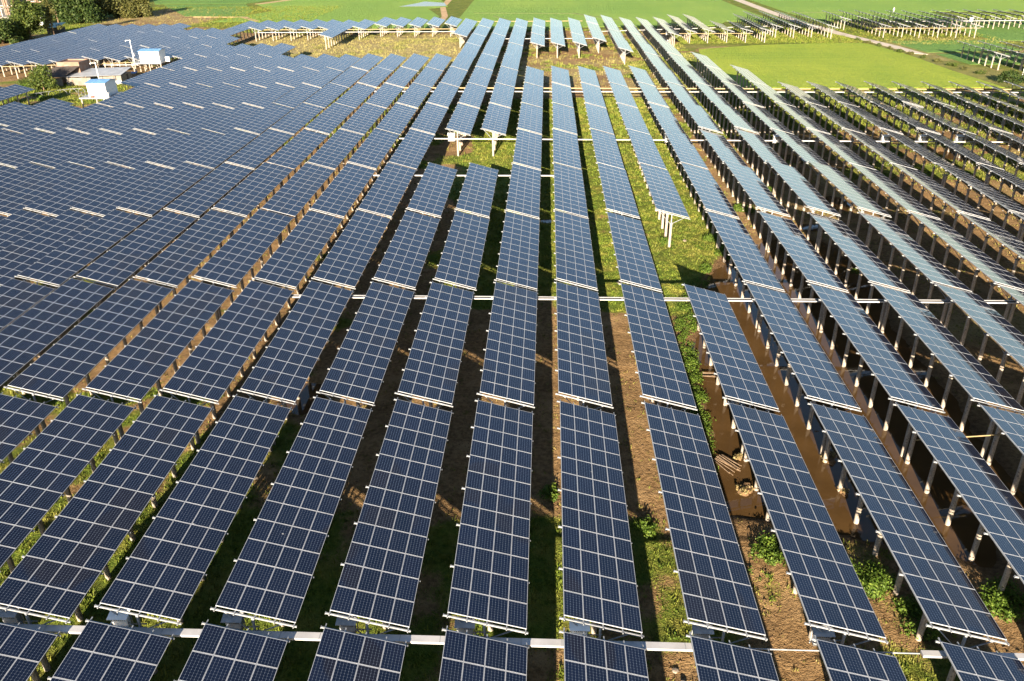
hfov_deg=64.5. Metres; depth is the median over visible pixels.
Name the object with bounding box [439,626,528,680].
solar table
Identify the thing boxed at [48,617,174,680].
solar table
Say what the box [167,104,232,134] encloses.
solar table
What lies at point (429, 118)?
solar table
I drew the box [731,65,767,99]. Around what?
solar table
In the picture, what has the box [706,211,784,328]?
solar table
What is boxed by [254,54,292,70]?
solar table
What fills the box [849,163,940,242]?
solar table
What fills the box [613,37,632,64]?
solar table
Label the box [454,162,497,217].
solar table
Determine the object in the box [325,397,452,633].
solar table
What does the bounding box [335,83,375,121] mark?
solar table
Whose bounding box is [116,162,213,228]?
solar table
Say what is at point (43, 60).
solar table
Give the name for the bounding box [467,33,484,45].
solar table
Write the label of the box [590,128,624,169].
solar table
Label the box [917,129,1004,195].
solar table
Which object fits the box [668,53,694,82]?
solar table
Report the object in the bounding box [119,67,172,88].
solar table
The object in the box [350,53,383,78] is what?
solar table
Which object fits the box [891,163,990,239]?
solar table
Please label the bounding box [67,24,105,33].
solar table
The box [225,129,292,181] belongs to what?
solar table
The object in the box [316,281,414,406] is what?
solar table
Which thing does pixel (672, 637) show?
weeds
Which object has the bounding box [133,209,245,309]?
solar table
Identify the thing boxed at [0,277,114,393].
solar table
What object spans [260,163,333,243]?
solar table
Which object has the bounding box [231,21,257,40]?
solar table
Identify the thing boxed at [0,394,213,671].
solar table
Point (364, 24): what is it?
solar table
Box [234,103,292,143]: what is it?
solar table
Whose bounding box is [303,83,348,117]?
solar table
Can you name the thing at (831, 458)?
mud clump
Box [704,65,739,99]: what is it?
solar table
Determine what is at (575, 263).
solar table
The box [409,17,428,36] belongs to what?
solar table
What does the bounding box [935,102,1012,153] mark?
solar table
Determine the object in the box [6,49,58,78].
solar table
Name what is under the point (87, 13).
broadleaf tree
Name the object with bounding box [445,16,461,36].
solar table
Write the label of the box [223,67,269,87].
solar table
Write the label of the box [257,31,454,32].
cable tray
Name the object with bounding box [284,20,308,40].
solar table
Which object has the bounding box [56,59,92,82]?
brick shed
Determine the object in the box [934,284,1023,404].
solar table
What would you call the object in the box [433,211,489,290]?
solar table
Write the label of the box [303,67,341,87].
solar table
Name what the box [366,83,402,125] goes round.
solar table
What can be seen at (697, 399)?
bush
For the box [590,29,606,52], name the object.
solar table
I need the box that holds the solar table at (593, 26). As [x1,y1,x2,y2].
[587,22,601,41]
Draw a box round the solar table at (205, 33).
[189,28,220,38]
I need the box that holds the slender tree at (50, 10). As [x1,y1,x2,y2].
[40,0,62,33]
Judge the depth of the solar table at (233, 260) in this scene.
85.18 m
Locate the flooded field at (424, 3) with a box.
[399,1,445,6]
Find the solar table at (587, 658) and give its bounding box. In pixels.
[559,628,648,680]
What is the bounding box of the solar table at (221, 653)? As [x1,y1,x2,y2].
[174,620,289,680]
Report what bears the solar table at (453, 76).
on the ground at (788, 620)
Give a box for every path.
[430,0,451,29]
[735,0,927,54]
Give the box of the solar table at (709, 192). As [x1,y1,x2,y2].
[680,163,739,247]
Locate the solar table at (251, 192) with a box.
[211,162,293,235]
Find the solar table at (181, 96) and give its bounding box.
[154,83,210,107]
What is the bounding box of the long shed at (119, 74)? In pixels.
[58,67,131,85]
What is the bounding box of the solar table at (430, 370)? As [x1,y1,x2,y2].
[395,281,473,407]
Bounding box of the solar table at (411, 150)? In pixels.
[387,129,434,194]
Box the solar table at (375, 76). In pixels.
[357,66,392,103]
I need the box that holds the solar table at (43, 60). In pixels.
[27,49,77,68]
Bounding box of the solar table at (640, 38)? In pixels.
[629,32,649,55]
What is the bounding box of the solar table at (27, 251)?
[0,209,100,284]
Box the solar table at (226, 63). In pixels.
[207,54,248,70]
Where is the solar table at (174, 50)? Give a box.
[156,45,189,67]
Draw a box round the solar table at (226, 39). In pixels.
[203,35,239,46]
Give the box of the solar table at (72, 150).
[29,129,119,168]
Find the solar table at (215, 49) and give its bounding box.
[195,43,234,56]
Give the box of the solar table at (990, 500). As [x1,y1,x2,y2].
[893,402,1023,594]
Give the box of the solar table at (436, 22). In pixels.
[426,17,444,36]
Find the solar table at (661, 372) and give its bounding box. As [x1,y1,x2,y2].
[619,283,697,410]
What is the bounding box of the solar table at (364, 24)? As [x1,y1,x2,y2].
[353,19,375,39]
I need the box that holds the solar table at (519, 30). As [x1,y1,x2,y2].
[512,25,526,44]
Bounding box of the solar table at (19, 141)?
[0,129,51,167]
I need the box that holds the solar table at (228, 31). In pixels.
[207,28,241,43]
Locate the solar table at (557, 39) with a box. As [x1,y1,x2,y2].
[550,33,564,57]
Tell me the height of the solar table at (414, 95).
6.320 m
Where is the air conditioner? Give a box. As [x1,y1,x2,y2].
[103,93,110,97]
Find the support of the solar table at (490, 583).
on the ground at (788, 620)
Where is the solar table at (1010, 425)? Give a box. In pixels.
[977,403,1023,494]
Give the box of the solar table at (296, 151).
[266,129,328,186]
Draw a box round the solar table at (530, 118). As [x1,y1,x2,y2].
[517,102,542,134]
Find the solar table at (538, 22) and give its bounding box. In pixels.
[532,18,544,27]
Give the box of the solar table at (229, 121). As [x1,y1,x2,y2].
[202,104,261,134]
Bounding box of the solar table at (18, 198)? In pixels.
[0,162,91,216]
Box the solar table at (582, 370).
[554,281,613,409]
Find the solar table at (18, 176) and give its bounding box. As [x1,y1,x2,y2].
[0,162,51,216]
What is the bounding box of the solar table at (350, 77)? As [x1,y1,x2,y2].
[330,67,367,96]
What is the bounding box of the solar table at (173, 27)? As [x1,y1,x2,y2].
[154,23,191,32]
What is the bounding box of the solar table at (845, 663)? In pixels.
[811,635,906,680]
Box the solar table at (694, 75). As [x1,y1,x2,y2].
[680,66,710,99]
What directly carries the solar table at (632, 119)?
on the ground at (788, 620)
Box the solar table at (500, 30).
[493,25,507,36]
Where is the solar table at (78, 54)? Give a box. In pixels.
[49,48,100,66]
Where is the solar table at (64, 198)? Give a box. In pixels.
[23,162,131,216]
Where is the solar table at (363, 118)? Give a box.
[339,103,385,152]
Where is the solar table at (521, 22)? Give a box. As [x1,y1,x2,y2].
[515,18,527,27]
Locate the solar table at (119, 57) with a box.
[104,45,146,67]
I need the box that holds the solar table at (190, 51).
[170,44,209,58]
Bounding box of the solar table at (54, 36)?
[33,32,74,41]
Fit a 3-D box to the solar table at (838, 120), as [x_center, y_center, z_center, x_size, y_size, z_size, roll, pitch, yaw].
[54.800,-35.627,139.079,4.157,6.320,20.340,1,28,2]
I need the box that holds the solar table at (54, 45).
[30,39,76,51]
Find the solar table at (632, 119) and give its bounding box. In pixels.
[616,103,649,149]
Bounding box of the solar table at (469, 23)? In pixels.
[461,18,476,37]
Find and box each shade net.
[47,66,78,76]
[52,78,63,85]
[66,77,90,85]
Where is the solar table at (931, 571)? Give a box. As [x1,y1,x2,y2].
[807,402,1008,680]
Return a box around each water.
[279,383,327,415]
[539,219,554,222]
[691,240,1023,567]
[798,224,824,231]
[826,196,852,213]
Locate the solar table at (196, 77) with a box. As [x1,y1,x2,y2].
[170,67,220,87]
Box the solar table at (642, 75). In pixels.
[629,66,655,99]
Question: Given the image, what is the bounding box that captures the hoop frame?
[28,88,83,94]
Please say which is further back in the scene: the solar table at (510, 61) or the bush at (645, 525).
the solar table at (510, 61)
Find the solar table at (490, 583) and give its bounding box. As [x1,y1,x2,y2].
[443,398,533,636]
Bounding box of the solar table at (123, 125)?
[100,104,169,134]
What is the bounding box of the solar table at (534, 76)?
[524,66,543,86]
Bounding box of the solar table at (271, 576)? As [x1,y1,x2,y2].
[210,395,372,630]
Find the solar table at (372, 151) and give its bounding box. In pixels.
[347,128,399,193]
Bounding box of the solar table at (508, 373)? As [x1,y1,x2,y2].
[477,282,537,408]
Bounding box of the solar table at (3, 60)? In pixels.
[0,50,40,76]
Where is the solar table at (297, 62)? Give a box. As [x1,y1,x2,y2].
[278,54,315,71]
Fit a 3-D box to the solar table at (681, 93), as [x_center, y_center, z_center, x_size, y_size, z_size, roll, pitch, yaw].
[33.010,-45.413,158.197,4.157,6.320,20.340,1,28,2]
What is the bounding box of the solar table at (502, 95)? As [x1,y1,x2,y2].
[489,83,514,107]
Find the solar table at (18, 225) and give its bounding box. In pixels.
[0,209,53,250]
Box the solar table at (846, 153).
[807,129,875,186]
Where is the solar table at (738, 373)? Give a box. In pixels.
[682,283,779,454]
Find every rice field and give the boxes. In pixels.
[153,0,268,3]
[165,4,252,15]
[212,0,447,28]
[457,0,774,27]
[698,43,1004,87]
[751,0,1023,19]
[891,21,1023,52]
[937,53,1023,64]
[949,13,1023,18]
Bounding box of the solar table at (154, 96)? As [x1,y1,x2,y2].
[125,83,183,107]
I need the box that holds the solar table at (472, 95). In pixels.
[457,82,486,108]
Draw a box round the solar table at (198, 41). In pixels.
[181,36,215,47]
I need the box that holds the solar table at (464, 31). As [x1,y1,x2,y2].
[454,25,471,47]
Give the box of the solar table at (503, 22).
[497,18,510,28]
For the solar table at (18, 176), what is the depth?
110.64 m
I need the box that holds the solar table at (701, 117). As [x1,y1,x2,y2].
[680,101,722,155]
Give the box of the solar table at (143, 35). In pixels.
[126,31,161,47]
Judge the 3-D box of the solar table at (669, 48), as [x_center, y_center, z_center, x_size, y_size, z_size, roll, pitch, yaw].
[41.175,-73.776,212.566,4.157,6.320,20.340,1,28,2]
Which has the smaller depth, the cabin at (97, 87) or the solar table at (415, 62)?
the cabin at (97, 87)
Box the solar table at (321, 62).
[303,54,338,85]
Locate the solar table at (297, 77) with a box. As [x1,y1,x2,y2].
[276,67,318,90]
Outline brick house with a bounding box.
[0,0,25,15]
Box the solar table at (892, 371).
[807,283,944,456]
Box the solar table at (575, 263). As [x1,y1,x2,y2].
[553,211,597,290]
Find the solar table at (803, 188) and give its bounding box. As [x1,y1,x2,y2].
[765,160,840,250]
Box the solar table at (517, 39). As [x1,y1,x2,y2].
[509,33,524,45]
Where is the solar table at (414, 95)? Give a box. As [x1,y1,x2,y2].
[396,83,431,125]
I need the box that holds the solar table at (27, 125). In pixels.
[3,104,81,133]
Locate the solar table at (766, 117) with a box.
[743,103,793,154]
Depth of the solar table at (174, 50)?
216.37 m
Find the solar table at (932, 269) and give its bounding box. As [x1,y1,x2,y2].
[857,211,972,323]
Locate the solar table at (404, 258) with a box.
[372,210,440,289]
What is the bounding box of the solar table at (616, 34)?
[608,29,625,51]
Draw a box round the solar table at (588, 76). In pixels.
[577,66,599,86]
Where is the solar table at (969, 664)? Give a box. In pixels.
[935,637,1023,680]
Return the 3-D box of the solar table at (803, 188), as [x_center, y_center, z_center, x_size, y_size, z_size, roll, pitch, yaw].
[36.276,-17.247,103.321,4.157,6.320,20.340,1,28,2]
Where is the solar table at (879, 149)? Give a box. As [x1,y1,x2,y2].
[842,129,916,185]
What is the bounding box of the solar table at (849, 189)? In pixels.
[807,161,890,244]
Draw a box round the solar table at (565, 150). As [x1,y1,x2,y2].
[552,129,580,169]
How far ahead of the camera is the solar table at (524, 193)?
102.40 m
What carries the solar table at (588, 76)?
on the ground at (788, 620)
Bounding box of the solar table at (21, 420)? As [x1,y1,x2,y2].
[0,392,58,463]
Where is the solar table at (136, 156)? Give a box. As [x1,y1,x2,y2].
[106,129,187,169]
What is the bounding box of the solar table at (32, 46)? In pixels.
[11,40,57,51]
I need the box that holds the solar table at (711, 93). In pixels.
[694,82,730,125]
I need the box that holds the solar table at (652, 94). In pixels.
[637,82,668,121]
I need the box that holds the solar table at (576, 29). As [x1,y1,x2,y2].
[569,24,583,35]
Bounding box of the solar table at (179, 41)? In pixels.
[160,36,197,59]
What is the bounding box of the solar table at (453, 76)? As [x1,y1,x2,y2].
[441,66,467,86]
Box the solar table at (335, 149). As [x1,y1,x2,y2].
[306,129,363,191]
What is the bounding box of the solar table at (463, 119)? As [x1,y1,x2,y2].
[445,103,479,155]
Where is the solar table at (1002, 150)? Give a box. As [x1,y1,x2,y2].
[954,128,1023,195]
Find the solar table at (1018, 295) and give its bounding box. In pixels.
[997,285,1023,323]
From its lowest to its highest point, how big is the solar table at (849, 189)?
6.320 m
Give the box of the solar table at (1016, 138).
[990,129,1023,168]
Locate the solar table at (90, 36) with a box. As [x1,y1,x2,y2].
[70,31,109,41]
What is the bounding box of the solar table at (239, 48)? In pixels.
[218,43,252,56]
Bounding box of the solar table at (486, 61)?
[475,53,497,70]
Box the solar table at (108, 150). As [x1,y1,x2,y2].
[67,129,153,168]
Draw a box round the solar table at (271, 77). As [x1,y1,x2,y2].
[249,67,292,87]
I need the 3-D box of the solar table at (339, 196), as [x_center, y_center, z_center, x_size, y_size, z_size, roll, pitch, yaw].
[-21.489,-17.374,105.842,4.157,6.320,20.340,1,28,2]
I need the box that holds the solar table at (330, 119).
[304,103,355,149]
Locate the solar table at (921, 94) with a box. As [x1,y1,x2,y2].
[892,81,953,125]
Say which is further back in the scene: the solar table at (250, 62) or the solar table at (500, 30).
the solar table at (500, 30)
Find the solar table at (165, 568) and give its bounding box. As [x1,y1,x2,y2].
[94,394,292,674]
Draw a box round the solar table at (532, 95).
[520,82,542,107]
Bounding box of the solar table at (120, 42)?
[90,38,131,62]
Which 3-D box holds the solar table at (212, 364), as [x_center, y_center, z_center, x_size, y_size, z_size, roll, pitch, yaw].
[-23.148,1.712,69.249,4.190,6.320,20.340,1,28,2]
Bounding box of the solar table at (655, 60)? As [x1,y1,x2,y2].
[645,53,669,84]
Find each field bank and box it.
[195,16,257,20]
[258,0,288,3]
[529,13,632,21]
[787,12,910,14]
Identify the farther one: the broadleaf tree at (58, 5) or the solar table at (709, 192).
the broadleaf tree at (58, 5)
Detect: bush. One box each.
[16,77,30,84]
[19,81,32,87]
[31,90,44,96]
[36,94,53,100]
[536,483,559,502]
[631,515,659,539]
[659,237,673,244]
[682,357,697,367]
[686,392,701,405]
[698,262,712,273]
[703,233,722,242]
[714,246,729,260]
[734,203,754,214]
[748,530,786,566]
[848,555,903,600]
[891,592,944,643]
[946,62,957,66]
[974,70,987,73]
[977,573,1023,622]
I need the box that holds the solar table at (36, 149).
[0,129,86,167]
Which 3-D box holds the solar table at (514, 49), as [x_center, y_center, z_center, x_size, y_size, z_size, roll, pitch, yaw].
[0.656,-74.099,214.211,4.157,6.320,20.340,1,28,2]
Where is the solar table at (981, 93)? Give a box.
[949,81,1014,124]
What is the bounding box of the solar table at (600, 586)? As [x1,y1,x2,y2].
[557,399,643,640]
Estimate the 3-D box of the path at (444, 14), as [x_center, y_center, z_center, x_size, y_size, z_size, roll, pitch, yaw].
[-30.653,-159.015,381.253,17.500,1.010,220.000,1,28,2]
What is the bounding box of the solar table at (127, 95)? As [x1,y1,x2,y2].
[96,83,158,107]
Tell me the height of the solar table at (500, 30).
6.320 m
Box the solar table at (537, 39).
[530,33,544,57]
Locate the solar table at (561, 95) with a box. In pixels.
[551,83,572,106]
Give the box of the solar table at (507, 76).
[495,66,517,86]
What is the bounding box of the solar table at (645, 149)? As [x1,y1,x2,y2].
[626,129,666,194]
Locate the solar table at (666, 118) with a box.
[648,103,685,155]
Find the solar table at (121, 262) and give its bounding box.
[73,209,197,304]
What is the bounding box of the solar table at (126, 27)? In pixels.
[105,24,137,32]
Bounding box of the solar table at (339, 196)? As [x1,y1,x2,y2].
[309,163,375,245]
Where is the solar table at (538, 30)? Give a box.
[532,25,544,35]
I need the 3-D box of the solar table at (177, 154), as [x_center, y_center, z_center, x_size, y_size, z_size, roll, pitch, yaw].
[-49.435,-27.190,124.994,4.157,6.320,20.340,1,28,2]
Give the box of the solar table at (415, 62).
[400,53,428,84]
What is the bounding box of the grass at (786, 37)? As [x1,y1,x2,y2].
[0,5,1023,680]
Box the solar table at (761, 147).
[735,128,788,194]
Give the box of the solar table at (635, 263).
[605,211,661,291]
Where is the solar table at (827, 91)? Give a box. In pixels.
[806,81,857,118]
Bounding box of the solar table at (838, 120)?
[807,102,865,148]
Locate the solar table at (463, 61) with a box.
[451,53,474,70]
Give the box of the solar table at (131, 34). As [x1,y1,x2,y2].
[107,31,142,40]
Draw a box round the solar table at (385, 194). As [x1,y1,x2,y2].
[357,163,415,246]
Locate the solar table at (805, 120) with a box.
[775,102,830,151]
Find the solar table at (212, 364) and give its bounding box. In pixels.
[160,279,293,443]
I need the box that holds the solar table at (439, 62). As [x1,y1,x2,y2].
[425,53,451,82]
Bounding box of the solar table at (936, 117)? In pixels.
[904,102,974,156]
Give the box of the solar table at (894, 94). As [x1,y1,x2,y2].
[864,81,923,124]
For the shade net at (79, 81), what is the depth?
192.31 m
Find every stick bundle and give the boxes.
[702,372,716,376]
[713,454,741,474]
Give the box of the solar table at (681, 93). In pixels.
[666,82,699,124]
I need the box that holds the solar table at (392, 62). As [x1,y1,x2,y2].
[377,54,405,81]
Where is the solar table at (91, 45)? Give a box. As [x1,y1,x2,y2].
[71,39,112,50]
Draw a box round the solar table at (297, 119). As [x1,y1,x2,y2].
[269,103,323,146]
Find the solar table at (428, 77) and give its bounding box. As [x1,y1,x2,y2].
[414,67,442,102]
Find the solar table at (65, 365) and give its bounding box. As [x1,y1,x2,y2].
[4,278,173,429]
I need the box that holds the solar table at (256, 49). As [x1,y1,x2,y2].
[238,43,273,56]
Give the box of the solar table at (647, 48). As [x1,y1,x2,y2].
[636,41,658,67]
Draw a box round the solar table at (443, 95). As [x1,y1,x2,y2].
[426,82,458,108]
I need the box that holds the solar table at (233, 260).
[191,209,293,318]
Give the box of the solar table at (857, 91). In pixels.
[836,82,888,125]
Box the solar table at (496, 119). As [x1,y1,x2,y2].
[480,103,510,155]
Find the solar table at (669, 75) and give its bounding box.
[654,65,683,102]
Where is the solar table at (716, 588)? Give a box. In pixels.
[641,401,767,643]
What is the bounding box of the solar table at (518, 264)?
[494,211,538,290]
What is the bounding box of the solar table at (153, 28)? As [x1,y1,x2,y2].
[139,24,169,32]
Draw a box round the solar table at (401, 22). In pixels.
[391,17,411,37]
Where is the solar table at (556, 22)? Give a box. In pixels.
[550,18,562,27]
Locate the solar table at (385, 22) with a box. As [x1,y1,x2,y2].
[374,17,395,36]
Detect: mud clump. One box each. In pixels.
[733,453,742,460]
[735,483,754,495]
[820,451,835,465]
[837,486,849,496]
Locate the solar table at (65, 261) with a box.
[14,209,149,300]
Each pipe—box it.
[2,62,134,66]
[273,28,456,29]
[374,87,1023,89]
[660,33,752,33]
[751,648,919,653]
[875,28,924,28]
[915,434,1000,440]
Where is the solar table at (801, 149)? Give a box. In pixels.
[771,129,830,188]
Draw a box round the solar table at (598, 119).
[584,103,613,134]
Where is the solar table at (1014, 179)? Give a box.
[978,164,1023,219]
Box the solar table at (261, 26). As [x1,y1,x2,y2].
[249,20,276,40]
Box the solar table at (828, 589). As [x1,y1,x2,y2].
[725,401,887,680]
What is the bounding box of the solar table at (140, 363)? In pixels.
[82,279,234,437]
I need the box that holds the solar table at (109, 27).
[87,24,121,32]
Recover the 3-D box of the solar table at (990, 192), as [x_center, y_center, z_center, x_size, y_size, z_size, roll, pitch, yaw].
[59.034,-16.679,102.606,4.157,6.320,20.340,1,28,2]
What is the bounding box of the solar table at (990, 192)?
[934,163,1023,238]
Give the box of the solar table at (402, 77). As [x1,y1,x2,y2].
[384,67,417,102]
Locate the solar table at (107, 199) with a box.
[70,162,171,216]
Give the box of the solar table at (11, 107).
[0,101,29,130]
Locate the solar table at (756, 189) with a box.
[723,160,790,249]
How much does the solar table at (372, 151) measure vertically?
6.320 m
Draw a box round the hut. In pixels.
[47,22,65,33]
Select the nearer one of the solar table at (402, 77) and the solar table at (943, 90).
the solar table at (943, 90)
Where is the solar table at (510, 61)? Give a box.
[501,53,520,69]
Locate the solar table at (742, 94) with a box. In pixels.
[722,81,763,123]
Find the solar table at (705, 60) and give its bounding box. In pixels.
[691,52,719,83]
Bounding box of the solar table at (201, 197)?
[164,163,252,232]
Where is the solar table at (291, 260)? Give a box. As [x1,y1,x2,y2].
[252,210,342,322]
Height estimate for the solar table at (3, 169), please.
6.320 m
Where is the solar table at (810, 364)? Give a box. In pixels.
[744,283,861,454]
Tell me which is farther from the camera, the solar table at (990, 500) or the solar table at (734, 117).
the solar table at (734, 117)
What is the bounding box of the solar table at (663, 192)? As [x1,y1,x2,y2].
[639,163,689,246]
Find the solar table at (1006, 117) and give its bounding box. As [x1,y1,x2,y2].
[967,102,1023,150]
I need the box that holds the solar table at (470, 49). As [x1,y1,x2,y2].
[460,42,480,56]
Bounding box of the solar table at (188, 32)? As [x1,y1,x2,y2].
[172,28,203,37]
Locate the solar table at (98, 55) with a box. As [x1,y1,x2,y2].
[81,45,129,67]
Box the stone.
[672,667,678,673]
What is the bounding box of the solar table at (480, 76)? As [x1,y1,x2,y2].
[467,66,492,86]
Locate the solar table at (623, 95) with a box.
[610,83,637,121]
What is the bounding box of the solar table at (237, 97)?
[212,83,265,108]
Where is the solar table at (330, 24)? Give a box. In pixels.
[318,19,342,38]
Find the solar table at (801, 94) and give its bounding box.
[778,82,826,119]
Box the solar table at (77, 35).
[53,31,92,41]
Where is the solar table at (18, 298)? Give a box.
[0,278,55,330]
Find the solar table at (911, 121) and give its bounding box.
[872,102,940,156]
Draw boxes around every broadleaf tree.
[0,15,23,43]
[4,0,48,39]
[26,63,58,91]
[37,0,82,22]
[55,0,105,23]
[81,0,115,16]
[98,0,141,17]
[123,0,153,16]
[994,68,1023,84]
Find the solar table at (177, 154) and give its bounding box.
[145,128,223,169]
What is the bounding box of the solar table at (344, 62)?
[327,54,360,84]
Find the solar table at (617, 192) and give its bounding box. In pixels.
[596,162,639,218]
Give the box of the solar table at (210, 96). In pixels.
[182,83,238,108]
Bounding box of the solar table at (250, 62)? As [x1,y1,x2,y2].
[230,54,270,70]
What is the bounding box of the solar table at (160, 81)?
[145,67,194,103]
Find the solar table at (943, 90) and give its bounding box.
[921,81,984,125]
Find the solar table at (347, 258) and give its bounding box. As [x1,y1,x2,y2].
[311,210,391,321]
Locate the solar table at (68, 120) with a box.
[34,103,111,133]
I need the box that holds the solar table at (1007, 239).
[958,212,1023,275]
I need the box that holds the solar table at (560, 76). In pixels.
[551,65,570,86]
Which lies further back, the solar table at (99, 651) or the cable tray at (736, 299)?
the cable tray at (736, 299)
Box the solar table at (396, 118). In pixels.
[376,103,417,155]
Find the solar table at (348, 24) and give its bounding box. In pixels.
[336,20,358,38]
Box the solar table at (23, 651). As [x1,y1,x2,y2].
[0,623,60,680]
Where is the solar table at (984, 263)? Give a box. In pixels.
[909,212,1023,319]
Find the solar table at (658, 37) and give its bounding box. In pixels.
[650,32,670,55]
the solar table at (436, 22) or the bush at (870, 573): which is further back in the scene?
the solar table at (436, 22)
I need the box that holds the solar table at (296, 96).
[273,83,320,108]
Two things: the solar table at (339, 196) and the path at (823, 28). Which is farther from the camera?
the path at (823, 28)
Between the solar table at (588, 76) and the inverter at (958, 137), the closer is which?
the inverter at (958, 137)
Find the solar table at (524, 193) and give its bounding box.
[505,164,540,218]
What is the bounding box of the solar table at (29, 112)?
[0,98,73,125]
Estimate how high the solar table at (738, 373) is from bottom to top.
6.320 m
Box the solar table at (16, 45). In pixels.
[0,40,38,51]
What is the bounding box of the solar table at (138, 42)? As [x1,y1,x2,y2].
[122,36,160,59]
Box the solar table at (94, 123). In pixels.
[66,103,141,134]
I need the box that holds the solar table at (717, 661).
[686,632,778,680]
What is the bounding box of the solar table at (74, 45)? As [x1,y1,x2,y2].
[51,40,94,58]
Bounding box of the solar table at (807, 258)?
[757,211,848,328]
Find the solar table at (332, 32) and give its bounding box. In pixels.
[318,26,346,49]
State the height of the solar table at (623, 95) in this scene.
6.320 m
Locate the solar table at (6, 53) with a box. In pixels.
[0,50,20,70]
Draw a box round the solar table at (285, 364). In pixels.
[237,280,353,444]
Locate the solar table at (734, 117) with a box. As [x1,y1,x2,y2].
[711,101,758,152]
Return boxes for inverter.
[0,605,37,623]
[106,607,146,626]
[221,611,259,629]
[335,613,371,632]
[447,132,455,141]
[454,615,488,634]
[569,618,601,635]
[690,621,724,639]
[772,134,779,142]
[809,625,844,645]
[880,134,889,142]
[917,134,927,142]
[954,134,964,142]
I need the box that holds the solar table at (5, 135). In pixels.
[0,129,20,142]
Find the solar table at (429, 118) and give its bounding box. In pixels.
[410,103,447,134]
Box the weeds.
[6,143,942,669]
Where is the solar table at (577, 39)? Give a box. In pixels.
[570,32,586,57]
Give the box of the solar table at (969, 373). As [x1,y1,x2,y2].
[871,283,1023,457]
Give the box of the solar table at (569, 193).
[552,163,588,218]
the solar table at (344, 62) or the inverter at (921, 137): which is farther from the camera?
the solar table at (344, 62)
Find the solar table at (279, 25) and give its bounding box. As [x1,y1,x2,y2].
[266,20,292,40]
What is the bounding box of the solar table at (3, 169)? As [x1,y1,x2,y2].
[0,165,12,174]
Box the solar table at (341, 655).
[308,623,407,680]
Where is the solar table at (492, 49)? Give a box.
[482,42,501,56]
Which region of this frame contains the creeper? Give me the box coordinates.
[672,275,721,485]
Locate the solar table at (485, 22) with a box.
[479,18,494,37]
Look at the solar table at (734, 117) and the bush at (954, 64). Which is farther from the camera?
the bush at (954, 64)
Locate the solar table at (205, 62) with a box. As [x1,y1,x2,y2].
[184,54,227,70]
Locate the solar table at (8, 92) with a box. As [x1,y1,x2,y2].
[0,84,34,104]
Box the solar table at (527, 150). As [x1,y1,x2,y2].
[512,129,541,169]
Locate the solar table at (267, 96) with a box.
[243,83,293,107]
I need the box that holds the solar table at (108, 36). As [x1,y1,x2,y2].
[88,31,127,41]
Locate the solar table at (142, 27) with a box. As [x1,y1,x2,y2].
[123,24,154,32]
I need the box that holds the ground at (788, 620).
[0,0,1023,680]
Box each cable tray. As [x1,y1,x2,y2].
[5,623,692,651]
[108,64,157,64]
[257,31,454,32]
[289,294,1020,303]
[372,175,553,175]
[373,91,1023,92]
[397,138,1018,142]
[505,38,594,38]
[589,25,776,31]
[880,20,1023,21]
[920,650,1023,660]
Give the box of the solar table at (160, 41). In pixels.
[140,36,178,47]
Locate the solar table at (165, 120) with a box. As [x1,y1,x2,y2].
[133,103,200,134]
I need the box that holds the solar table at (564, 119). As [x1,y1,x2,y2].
[552,103,576,134]
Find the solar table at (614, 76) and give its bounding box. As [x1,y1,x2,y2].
[603,66,627,96]
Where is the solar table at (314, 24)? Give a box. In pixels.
[300,19,325,39]
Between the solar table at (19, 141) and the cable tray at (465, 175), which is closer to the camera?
the cable tray at (465, 175)
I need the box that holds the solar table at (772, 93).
[750,81,795,122]
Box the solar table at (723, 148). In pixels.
[698,129,747,195]
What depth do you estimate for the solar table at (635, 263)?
83.39 m
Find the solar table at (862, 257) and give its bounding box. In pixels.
[807,212,910,329]
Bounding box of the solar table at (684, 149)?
[662,128,707,189]
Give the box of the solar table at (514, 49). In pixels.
[505,42,522,56]
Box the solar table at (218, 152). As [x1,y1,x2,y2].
[184,129,257,179]
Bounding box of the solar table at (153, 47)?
[124,45,168,73]
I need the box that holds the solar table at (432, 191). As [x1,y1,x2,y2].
[406,162,457,217]
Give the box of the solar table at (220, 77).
[196,67,243,87]
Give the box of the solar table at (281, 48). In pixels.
[259,43,294,56]
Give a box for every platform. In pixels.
[78,89,121,107]
[132,56,169,75]
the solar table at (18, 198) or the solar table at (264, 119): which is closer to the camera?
the solar table at (18, 198)
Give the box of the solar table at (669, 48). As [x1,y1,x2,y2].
[658,41,681,67]
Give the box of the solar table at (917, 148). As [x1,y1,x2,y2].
[880,128,958,185]
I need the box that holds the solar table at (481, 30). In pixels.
[473,25,489,36]
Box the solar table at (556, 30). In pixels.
[550,24,563,35]
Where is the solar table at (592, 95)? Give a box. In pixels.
[581,82,606,108]
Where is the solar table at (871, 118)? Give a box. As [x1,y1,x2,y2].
[839,102,903,147]
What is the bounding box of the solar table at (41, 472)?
[0,393,136,572]
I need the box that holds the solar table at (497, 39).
[488,33,504,56]
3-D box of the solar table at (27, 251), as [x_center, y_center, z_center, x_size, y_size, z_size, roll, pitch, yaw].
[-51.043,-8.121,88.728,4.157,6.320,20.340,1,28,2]
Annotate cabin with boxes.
[84,79,117,96]
[137,49,165,61]
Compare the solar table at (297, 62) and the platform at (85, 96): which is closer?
the platform at (85, 96)
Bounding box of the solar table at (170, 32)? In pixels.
[154,28,186,46]
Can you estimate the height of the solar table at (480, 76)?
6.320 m
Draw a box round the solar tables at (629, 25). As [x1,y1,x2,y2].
[0,9,1023,240]
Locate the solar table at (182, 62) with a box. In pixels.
[160,54,205,70]

